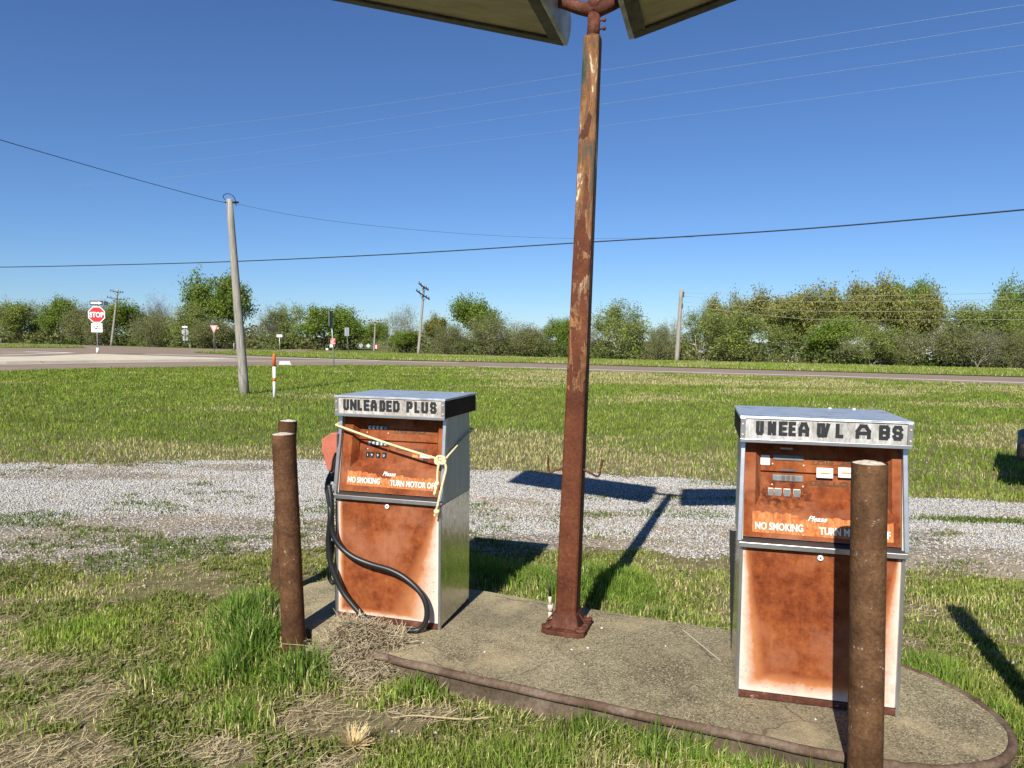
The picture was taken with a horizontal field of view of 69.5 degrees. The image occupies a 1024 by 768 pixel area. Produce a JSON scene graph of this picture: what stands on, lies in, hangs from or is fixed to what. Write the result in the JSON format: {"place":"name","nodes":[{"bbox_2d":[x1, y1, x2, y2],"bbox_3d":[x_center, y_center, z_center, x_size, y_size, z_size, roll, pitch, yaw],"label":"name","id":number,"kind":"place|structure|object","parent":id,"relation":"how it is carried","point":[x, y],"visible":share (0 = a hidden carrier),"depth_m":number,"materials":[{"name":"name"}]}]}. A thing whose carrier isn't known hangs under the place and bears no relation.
{"place":"outdoors","nodes":[
{"label":"outdoors","id":0,"kind":"place"},
{"bbox_2d":[274,343,383,350],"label":"side road","id":1,"kind":"structure","parent":0,"point":[294,349],"depth_m":101.75,"materials":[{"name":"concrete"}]},
{"bbox_2d":[0,333,1023,767],"bbox_3d":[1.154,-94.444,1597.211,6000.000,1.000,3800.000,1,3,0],"label":"ground","id":2,"kind":"structure","parent":0,"point":[384,725],"depth_m":6.04,"materials":[{"name":"plant"}]},
{"bbox_2d":[0,298,19,342],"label":"leafy tree","id":3,"kind":"object","parent":2,"relation":"on","point":[3,312],"visible":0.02,"depth_m":138.34,"materials":[{"name":"green plant"}]},
{"bbox_2d":[0,294,46,341],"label":"locust tree","id":4,"kind":"object","parent":2,"relation":"on","point":[21,315],"visible":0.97,"depth_m":131.01,"materials":[{"name":"green plant"}]},
{"bbox_2d":[0,344,86,347],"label":"median","id":5,"kind":"object","parent":2,"relation":"on","point":[37,347],"visible":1,"depth_m":94.64,"materials":[{"name":"soil"}]},
{"bbox_2d":[34,292,80,341],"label":"leafy tree","id":6,"kind":"object","parent":2,"relation":"on","point":[48,321],"visible":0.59,"depth_m":126.40,"materials":[{"name":"green plant"}]},
{"bbox_2d":[54,299,103,344],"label":"shrub","id":7,"kind":"object","parent":2,"relation":"on","point":[70,327],"visible":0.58,"depth_m":120.86,"materials":[{"name":"green plant"}]},
{"bbox_2d":[88,299,107,353],"bbox_3d":[-36.475,-4.944,65.156,1.423,5.100,0.980,0,3,-5],"label":"stop sign","id":8,"kind":"object","parent":2,"relation":"on","point":[96,315],"visible":1,"depth_m":64.67,"materials":[{"name":"metal"}]},
{"bbox_2d":[72,294,124,345],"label":"shrub","id":9,"kind":"object","parent":2,"relation":"on","point":[105,324],"visible":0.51,"depth_m":118.46,"materials":[{"name":"green plant"}]},
{"bbox_2d":[107,289,124,345],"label":"utility pole","id":10,"kind":"object","parent":2,"relation":"on","point":[113,325],"visible":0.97,"depth_m":115.78,"materials":[{"name":"grey wood"}]},
{"bbox_2d":[103,298,151,344],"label":"leafy tree","id":11,"kind":"object","parent":2,"relation":"on","point":[123,310],"visible":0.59,"depth_m":119.26,"materials":[{"name":"green plant"}]},
{"bbox_2d":[121,308,175,346],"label":"shrub","id":12,"kind":"object","parent":2,"relation":"on","point":[159,324],"visible":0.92,"depth_m":110.52,"materials":[{"name":"green plant"}]},
{"bbox_2d":[133,289,170,332],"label":"bare tree","id":13,"kind":"object","parent":2,"relation":"on","point":[149,309],"visible":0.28,"depth_m":120.45,"materials":[{"name":"grey plant"}]},
{"bbox_2d":[155,296,184,344],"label":"bare tree","id":14,"kind":"object","parent":2,"relation":"on","point":[164,313],"visible":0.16,"depth_m":121.02,"materials":[{"name":"grey plant"}]},
{"bbox_2d":[182,325,188,347],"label":"road sign","id":15,"kind":"object","parent":2,"relation":"on","point":[184,331],"visible":0.75,"depth_m":105.19,"materials":[{"name":"metal"}]},
{"bbox_2d":[164,299,219,347],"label":"locust tree","id":16,"kind":"object","parent":2,"relation":"on","point":[195,311],"visible":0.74,"depth_m":107.73,"materials":[{"name":"green plant"}]},
{"bbox_2d":[177,315,235,348],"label":"shrub","id":17,"kind":"object","parent":2,"relation":"on","point":[203,334],"visible":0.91,"depth_m":103.16,"materials":[{"name":"green plant"}]},
{"bbox_2d":[172,264,260,344],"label":"leafy tree","id":18,"kind":"object","parent":2,"relation":"on","point":[220,302],"visible":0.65,"depth_m":114.08,"materials":[{"name":"green plant"}]},
{"bbox_2d":[223,193,249,394],"bbox_3d":[-8.447,-2.576,22.622,0.786,6.422,0.310,1,3,0],"label":"utility pole","id":19,"kind":"object","parent":2,"relation":"on","point":[243,380],"visible":0.97,"depth_m":22.54,"materials":[{"name":"grey wood"}]},
{"bbox_2d":[1,140,226,202],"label":"service wire","id":20,"kind":"object","parent":19,"relation":"attached to","point":[107,171],"visible":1,"depth_m":18.33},
{"bbox_2d":[234,203,657,238],"bbox_3d":[-0.829,-5.778,27.261,18.114,0.474,1.570,-1,4,-27],"label":"service wire","id":21,"kind":"object","parent":19,"relation":"attached to","point":[421,230],"visible":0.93,"depth_m":26.56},
{"bbox_2d":[0,209,1023,267],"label":"power cable","id":22,"kind":"object","parent":19,"relation":"attached to","point":[572,243],"visible":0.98,"depth_m":23.53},
{"bbox_2d":[250,305,285,348],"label":"bare tree","id":23,"kind":"object","parent":2,"relation":"on","point":[274,326],"visible":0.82,"depth_m":103.49,"materials":[{"name":"grey plant"}]},
{"bbox_2d":[272,353,275,397],"bbox_3d":[-6.888,-0.181,21.363,0.092,1.410,0.092,1,3,0],"label":"marker post","id":24,"kind":"object","parent":2,"relation":"on","point":[274,372],"visible":0.91,"depth_m":21.32,"materials":[{"name":"plastic"}]},
{"bbox_2d":[250,299,307,348],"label":"locust tree","id":25,"kind":"object","parent":2,"relation":"on","point":[284,314],"visible":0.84,"depth_m":104.00,"materials":[{"name":"green plant"}]},
{"bbox_2d":[270,419,296,591],"bbox_3d":[-1.574,0.959,5.065,0.201,1.441,0.141,1,3,0],"label":"bollard","id":26,"kind":"object","parent":2,"relation":"on","point":[289,425],"visible":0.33,"depth_m":5.02,"materials":[{"name":"metal"}]},
{"bbox_2d":[271,432,305,657],"bbox_3d":[-1.239,1.003,4.119,0.193,1.475,0.129,1,3,0],"label":"bollard","id":27,"kind":"object","parent":2,"relation":"on","point":[287,511],"visible":0.81,"depth_m":4.06,"materials":[{"name":"metal"}]},
{"bbox_2d":[292,302,368,349],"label":"leafy tree","id":28,"kind":"object","parent":2,"relation":"on","point":[317,320],"visible":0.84,"depth_m":102.19,"materials":[{"name":"green plant"}]},
{"bbox_2d":[329,310,334,367],"bbox_3d":[-10.276,-2.456,42.186,0.310,3.554,0.800,1,3,0],"label":"route sign","id":29,"kind":"object","parent":2,"relation":"on","point":[332,341],"visible":0.9,"depth_m":42.22,"materials":[{"name":"metal"}]},
{"bbox_2d":[282,606,418,690],"bbox_3d":[-0.838,1.418,4.007,0.770,0.374,0.674,4,5,41],"label":"straw heap","id":30,"kind":"object","parent":2,"relation":"on","point":[352,636],"visible":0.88,"depth_m":3.95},
{"bbox_2d":[337,313,366,344],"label":"leafy tree","id":31,"kind":"object","parent":2,"relation":"on","point":[357,337],"visible":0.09,"depth_m":107.82,"materials":[{"name":"green plant"}]},
{"bbox_2d":[331,721,373,751],"bbox_3d":[-0.693,1.543,3.222,0.172,0.094,0.180,4,4,39],"label":"dry tussock","id":32,"kind":"object","parent":2,"relation":"on","point":[353,736],"visible":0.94,"depth_m":3.24,"materials":[{"name":"plant"}]},
{"bbox_2d":[357,335,376,347],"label":"locust tree","id":33,"kind":"object","parent":2,"relation":"on","point":[363,341],"visible":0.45,"depth_m":129.20,"materials":[{"name":"green plant"}]},
{"bbox_2d":[359,321,390,344],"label":"leafy tree","id":34,"kind":"object","parent":2,"relation":"on","point":[381,331],"visible":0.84,"depth_m":124.07,"materials":[{"name":"green plant"}]},
{"bbox_2d":[369,318,380,350],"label":"utility pole","id":35,"kind":"object","parent":2,"relation":"on","point":[375,321],"visible":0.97,"depth_m":98.88,"materials":[{"name":"grey wood"}]},
{"bbox_2d":[382,303,427,351],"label":"pale tree","id":36,"kind":"object","parent":2,"relation":"on","point":[405,318],"visible":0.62,"depth_m":97.40,"materials":[{"name":"grey plant"}]},
{"bbox_2d":[387,329,423,352],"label":"leafy tree","id":37,"kind":"object","parent":2,"relation":"on","point":[401,338],"visible":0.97,"depth_m":90.44,"materials":[{"name":"green plant"}]},
{"bbox_2d":[416,281,429,353],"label":"utility pole","id":38,"kind":"object","parent":2,"relation":"on","point":[421,318],"visible":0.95,"depth_m":81.71,"materials":[{"name":"grey wood"}]},
{"bbox_2d":[422,310,450,348],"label":"budding tree","id":39,"kind":"object","parent":2,"relation":"on","point":[433,323],"visible":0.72,"depth_m":93.62,"materials":[{"name":"green plant"}]},
{"bbox_2d":[392,715,494,719],"bbox_3d":[-0.319,1.560,3.452,0.479,0.007,0.034,1,3,0],"label":"stick","id":40,"kind":"object","parent":2,"relation":"on","point":[444,717],"visible":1,"depth_m":3.45,"materials":[{"name":"wood"}]},
{"bbox_2d":[424,320,473,353],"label":"shrub","id":41,"kind":"object","parent":2,"relation":"on","point":[454,333],"visible":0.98,"depth_m":84.74,"materials":[{"name":"green plant"}]},
{"bbox_2d":[446,291,506,353],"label":"leafy tree","id":42,"kind":"object","parent":2,"relation":"on","point":[464,309],"visible":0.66,"depth_m":90.21,"materials":[{"name":"green plant"}]},
{"bbox_2d":[464,310,526,355],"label":"shrub","id":43,"kind":"object","parent":2,"relation":"on","point":[489,338],"visible":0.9,"depth_m":80.77,"materials":[{"name":"green plant"}]},
{"bbox_2d":[0,363,1023,503],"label":"lawn grass","id":44,"kind":"structure","parent":2,"relation":"on","point":[295,372],"depth_m":19.47,"materials":[{"name":"plant"}]},
{"bbox_2d":[0,481,1023,767],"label":"foreground grass","id":45,"kind":"structure","parent":2,"relation":"on","point":[240,631],"depth_m":4.07,"materials":[{"name":"plant"}]},
{"bbox_2d":[0,545,1023,767],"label":"weeds","id":46,"kind":"object","parent":2,"relation":"on","point":[147,713],"visible":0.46,"depth_m":3.77,"materials":[{"name":"plant"}]},
{"bbox_2d":[0,542,1023,767],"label":"dry straw","id":47,"kind":"object","parent":2,"relation":"on","point":[330,762],"visible":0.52,"depth_m":3.46,"materials":[{"name":"plant"}]},
{"bbox_2d":[0,313,1023,367],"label":"undergrowth","id":48,"kind":"object","parent":2,"relation":"on","point":[303,344],"visible":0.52,"depth_m":84.18,"materials":[{"name":"green plant"}]},
{"bbox_2d":[0,459,1023,581],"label":"gravel drive","id":49,"kind":"structure","parent":2,"relation":"on","point":[528,538],"depth_m":6.90,"materials":[{"name":"gravel"}]},
{"bbox_2d":[0,451,1023,767],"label":"gravel stones","id":50,"kind":"object","parent":49,"relation":"on","point":[144,493],"visible":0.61,"depth_m":8.00,"materials":[{"name":"gravel"}]},
{"bbox_2d":[0,458,1023,575],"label":"gravel weeds","id":51,"kind":"object","parent":49,"relation":"on","point":[960,518],"visible":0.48,"depth_m":6.65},
{"bbox_2d":[507,321,556,356],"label":"shrub","id":52,"kind":"object","parent":2,"relation":"on","point":[532,339],"visible":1,"depth_m":76.37,"materials":[{"name":"green plant"}]},
{"bbox_2d":[542,313,569,353],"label":"leafy tree","id":53,"kind":"object","parent":2,"relation":"on","point":[560,331],"visible":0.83,"depth_m":77.25,"materials":[{"name":"green plant"}]},
{"bbox_2d":[590,322,616,355],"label":"bare tree","id":54,"kind":"object","parent":2,"relation":"on","point":[593,338],"visible":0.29,"depth_m":77.34,"materials":[{"name":"grey plant"}]},
{"bbox_2d":[196,352,1023,376],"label":"median","id":55,"kind":"object","parent":2,"relation":"on","point":[691,366],"visible":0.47,"depth_m":51.74,"materials":[{"name":"soil"}]},
{"bbox_2d":[0,343,1023,375],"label":"median grass","id":56,"kind":"structure","parent":55,"relation":"on","point":[954,370],"depth_m":57.44,"materials":[{"name":"plant"}]},
{"bbox_2d":[590,298,655,359],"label":"locust tree","id":57,"kind":"object","parent":2,"relation":"on","point":[628,332],"visible":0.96,"depth_m":70.72,"materials":[{"name":"green plant"}]},
{"bbox_2d":[278,579,1017,767],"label":"pump island","id":58,"kind":"structure","parent":2,"relation":"on","point":[634,670],"depth_m":3.60,"materials":[{"name":"concrete"}]},
{"bbox_2d":[322,389,475,633],"bbox_3d":[-0.715,0.723,4.506,0.808,1.335,0.678,2,4,16],"label":"fuel pump","id":59,"kind":"object","parent":58,"relation":"on","point":[401,553],"visible":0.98,"depth_m":4.32,"materials":[{"name":"metal"}]},
{"bbox_2d":[339,499,438,623],"bbox_3d":[-0.722,1.028,4.310,0.638,0.682,0.026,2,4,16],"label":"lower door","id":60,"kind":"structure","parent":59,"relation":"in","point":[403,538],"depth_m":4.29,"materials":[{"name":"metal"}]},
{"bbox_2d":[335,422,473,516],"bbox_3d":[-0.649,0.475,4.481,0.732,0.498,0.589,2,4,16],"label":"rope","id":61,"kind":"object","parent":59,"relation":"attached to","point":[439,460],"visible":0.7,"depth_m":4.19,"materials":[{"name":"fabric"}]},
{"bbox_2d":[333,0,735,638],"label":"light post","id":62,"kind":"object","parent":58,"relation":"on","point":[543,20],"visible":0.98,"depth_m":4.17,"materials":[{"name":"metal"}]},
{"bbox_2d":[548,582,552,618],"bbox_3d":[0.227,1.294,4.356,0.032,0.255,0.030,1,3,0],"label":"conduit","id":63,"kind":"object","parent":58,"relation":"on","point":[550,608],"visible":0.87,"depth_m":4.35,"materials":[{"name":"white plastic"}]},
{"bbox_2d":[729,405,914,716],"bbox_3d":[1.469,0.802,3.639,0.742,1.335,0.627,2,4,14],"label":"fuel pump","id":64,"kind":"object","parent":58,"relation":"on","point":[789,539],"visible":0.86,"depth_m":3.40,"materials":[{"name":"metal"}]},
{"bbox_2d":[774,488,781,495],"bbox_3d":[1.258,0.512,3.487,0.033,0.039,0.012,2,4,14],"label":"price window","id":65,"kind":"structure","parent":64,"relation":"in","point":[777,490],"depth_m":3.48,"materials":[{"name":"plastic"}]},
{"bbox_2d":[783,489,790,496],"bbox_3d":[1.296,0.513,3.477,0.033,0.039,0.012,2,4,14],"label":"price window","id":66,"kind":"structure","parent":64,"relation":"in","point":[786,491],"depth_m":3.47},
{"bbox_2d":[793,489,799,496],"bbox_3d":[1.338,0.514,3.467,0.033,0.039,0.012,2,4,14],"label":"price window","id":67,"kind":"structure","parent":64,"relation":"in","point":[796,492],"depth_m":3.46,"materials":[{"name":"plastic"}]},
{"bbox_2d":[739,547,900,707],"bbox_3d":[1.403,1.109,3.392,0.674,0.682,0.026,2,4,14],"label":"lower door","id":68,"kind":"structure","parent":64,"relation":"in","point":[794,630],"depth_m":3.40,"materials":[{"name":"metal"}]},
{"bbox_2d":[636,318,675,359],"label":"shrub","id":69,"kind":"object","parent":2,"relation":"on","point":[661,339],"visible":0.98,"depth_m":68.20,"materials":[{"name":"green plant"}]},
{"bbox_2d":[659,317,688,357],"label":"pale tree","id":70,"kind":"object","parent":2,"relation":"on","point":[674,326],"visible":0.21,"depth_m":78.66,"materials":[{"name":"grey plant"}]},
{"bbox_2d":[675,289,683,360],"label":"utility pole","id":71,"kind":"object","parent":2,"relation":"on","point":[680,308],"visible":0.95,"depth_m":66.24,"materials":[{"name":"grey wood"}]},
{"bbox_2d":[686,296,1008,301],"bbox_3d":[25.907,-6.507,55.266,1.561,1.159,30.128,-2,5,-41],"label":"pole wire","id":72,"kind":"object","parent":71,"relation":"attached to","point":[863,301],"visible":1,"depth_m":55.15,"materials":[{"name":"metal"}]},
{"bbox_2d":[682,305,1023,319],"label":"pole wire","id":73,"kind":"object","parent":71,"relation":"attached to","point":[822,319],"visible":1,"depth_m":58.02,"materials":[{"name":"metal"}]},
{"bbox_2d":[684,292,1023,295],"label":"pole wire","id":74,"kind":"object","parent":71,"relation":"attached to","point":[876,295],"visible":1,"depth_m":54.29,"materials":[{"name":"metal"}]},
{"bbox_2d":[690,302,1023,311],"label":"pole wire","id":75,"kind":"object","parent":71,"relation":"attached to","point":[846,311],"visible":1,"depth_m":55.95,"materials":[{"name":"metal"}]},
{"bbox_2d":[680,304,721,358],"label":"locust tree","id":76,"kind":"object","parent":2,"relation":"on","point":[695,343],"visible":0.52,"depth_m":73.43,"materials":[{"name":"green plant"}]},
{"bbox_2d":[696,348,716,359],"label":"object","id":77,"kind":"structure","parent":2,"relation":"on","point":[706,349],"depth_m":70.97,"materials":[{"name":"grey glass"}]},
{"bbox_2d":[702,283,753,357],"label":"budding tree","id":78,"kind":"object","parent":2,"relation":"on","point":[716,306],"visible":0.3,"depth_m":76.91,"materials":[{"name":"green plant"}]},
{"bbox_2d":[691,304,776,361],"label":"locust tree","id":79,"kind":"object","parent":2,"relation":"on","point":[730,335],"visible":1,"depth_m":66.05,"materials":[{"name":"green plant"}]},
{"bbox_2d":[736,282,802,346],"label":"budding tree","id":80,"kind":"object","parent":2,"relation":"on","point":[757,305],"visible":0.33,"depth_m":73.83,"materials":[{"name":"green plant"}]},
{"bbox_2d":[764,345,801,361],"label":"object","id":81,"kind":"structure","parent":2,"relation":"on","point":[782,353],"depth_m":70.66,"materials":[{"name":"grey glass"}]},
{"bbox_2d":[754,317,828,361],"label":"locust tree","id":82,"kind":"object","parent":2,"relation":"on","point":[778,334],"visible":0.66,"depth_m":69.82,"materials":[{"name":"green plant"}]},
{"bbox_2d":[762,277,843,361],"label":"budding tree","id":83,"kind":"object","parent":2,"relation":"on","point":[808,314],"visible":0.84,"depth_m":70.13,"materials":[{"name":"green plant"}]},
{"bbox_2d":[799,313,866,362],"bbox_3d":[28.511,-4.116,65.604,5.418,4.808,5.306,2,4,24],"label":"leafy tree","id":84,"kind":"object","parent":2,"relation":"on","point":[825,336],"visible":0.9,"depth_m":64.64,"materials":[{"name":"green plant"}]},
{"bbox_2d":[814,270,885,360],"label":"budding tree","id":85,"kind":"object","parent":2,"relation":"on","point":[828,302],"visible":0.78,"depth_m":68.92,"materials":[{"name":"green plant"}]},
{"bbox_2d":[847,460,887,767],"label":"bollard","id":86,"kind":"object","parent":2,"relation":"on","point":[867,600],"visible":1,"depth_m":2.81,"materials":[{"name":"metal"}]},
{"bbox_2d":[839,267,913,345],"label":"budding tree","id":87,"kind":"object","parent":2,"relation":"on","point":[889,289],"visible":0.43,"depth_m":68.78,"materials":[{"name":"green plant"}]},
{"bbox_2d":[835,318,918,365],"bbox_3d":[30.603,-3.271,61.366,5.526,4.459,6.401,-2,4,-34],"label":"locust tree","id":88,"kind":"object","parent":2,"relation":"on","point":[877,338],"visible":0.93,"depth_m":60.76,"materials":[{"name":"green plant"}]},
{"bbox_2d":[870,327,936,365],"bbox_3d":[32.331,-2.856,61.144,5.703,3.883,5.991,-1,4,-32],"label":"shrub","id":89,"kind":"object","parent":2,"relation":"on","point":[906,346],"visible":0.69,"depth_m":60.10,"materials":[{"name":"green plant"}]},
{"bbox_2d":[883,273,940,341],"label":"leafy tree","id":90,"kind":"object","parent":2,"relation":"on","point":[914,289],"visible":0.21,"depth_m":76.30,"materials":[{"name":"green plant"}]},
{"bbox_2d":[882,280,950,363],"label":"budding tree","id":91,"kind":"object","parent":2,"relation":"on","point":[921,315],"visible":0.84,"depth_m":68.14,"materials":[{"name":"green plant"}]},
{"bbox_2d":[923,316,992,366],"bbox_3d":[36.531,-3.535,60.119,6.082,4.584,6.861,0,3,-5],"label":"shrub","id":92,"kind":"object","parent":2,"relation":"on","point":[952,342],"visible":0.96,"depth_m":59.42,"materials":[{"name":"green plant"}]},
{"bbox_2d":[927,294,1022,366],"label":"locust tree","id":93,"kind":"object","parent":2,"relation":"on","point":[974,316],"visible":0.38,"depth_m":60.26,"materials":[{"name":"green plant"}]},
{"bbox_2d":[957,322,1005,366],"bbox_3d":[37.517,-3.140,58.728,4.682,4.152,3.427,-1,4,-31],"label":"pale tree","id":94,"kind":"object","parent":2,"relation":"on","point":[991,340],"visible":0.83,"depth_m":58.39,"materials":[{"name":"green plant"}]},
{"bbox_2d":[970,328,1023,367],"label":"shrub","id":95,"kind":"object","parent":2,"relation":"on","point":[1015,345],"visible":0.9,"depth_m":57.74,"materials":[{"name":"green plant"}]},
{"bbox_2d":[983,294,1023,367],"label":"locust tree","id":96,"kind":"object","parent":2,"relation":"on","point":[1008,325],"visible":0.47,"depth_m":59.24,"materials":[{"name":"green plant"}]},
{"bbox_2d":[990,268,1023,330],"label":"leafy tree","id":97,"kind":"object","parent":2,"relation":"on","point":[1013,295],"visible":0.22,"depth_m":64.42,"materials":[{"name":"green plant"}]},
{"bbox_2d":[1016,429,1023,459],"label":"pickup truck","id":98,"kind":"object","parent":2,"relation":"on","point":[1020,447],"visible":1,"depth_m":9.02,"materials":[{"name":"black metal"}]},
{"bbox_2d":[0,343,1023,384],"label":"road","id":99,"kind":"structure","parent":0,"point":[253,360],"depth_m":48.30,"materials":[{"name":"asphalt"}]},
{"bbox_2d":[0,354,236,363],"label":"traffic island","id":100,"kind":"structure","parent":99,"relation":"on","point":[81,358],"depth_m":50.47,"materials":[{"name":"concrete"}]},
{"bbox_2d":[41,361,458,363],"bbox_3d":[-24.448,-1.164,43.736,46.610,0.001,8.338,-2,4,-39],"label":"road marking","id":101,"kind":"object","parent":99,"relation":"on","point":[188,361],"visible":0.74,"depth_m":49.99,"materials":[{"name":"paint"}]},
{"bbox_2d":[477,366,1023,382],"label":"road marking","id":102,"kind":"object","parent":99,"relation":"on","point":[770,374],"visible":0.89,"depth_m":41.19,"materials":[{"name":"paint"}]},
{"bbox_2d":[0,0,1023,343],"label":"sky","id":103,"kind":"structure","parent":0,"point":[76,76],"materials":[{"name":"blue"}]},
{"bbox_2d":[76,71,1019,185],"bbox_3d":[-6.856,-17.256,53.521,77.426,0.156,1.282,2,4,26],"label":"overhead wire","id":104,"kind":"object","parent":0,"point":[613,124],"visible":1,"depth_m":46.44,"materials":[{"name":"metal"}]},
{"bbox_2d":[116,5,1018,136],"bbox_3d":[-2.607,-16.381,40.994,55.219,0.172,1.031,2,4,24],"label":"overhead wire","id":105,"kind":"object","parent":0,"point":[607,69],"visible":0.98,"depth_m":36.91,"materials":[{"name":"metal"}]},
{"bbox_2d":[144,22,1022,148],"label":"overhead wire","id":106,"kind":"object","parent":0,"point":[639,80],"visible":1,"depth_m":38.48,"materials":[{"name":"metal"}]},
{"bbox_2d":[150,45,1019,164],"bbox_3d":[-2.630,-16.801,47.304,62.786,0.161,0.711,2,4,26],"label":"overhead wire","id":107,"kind":"object","parent":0,"point":[635,99],"visible":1,"depth_m":41.61,"materials":[{"name":"metal"}]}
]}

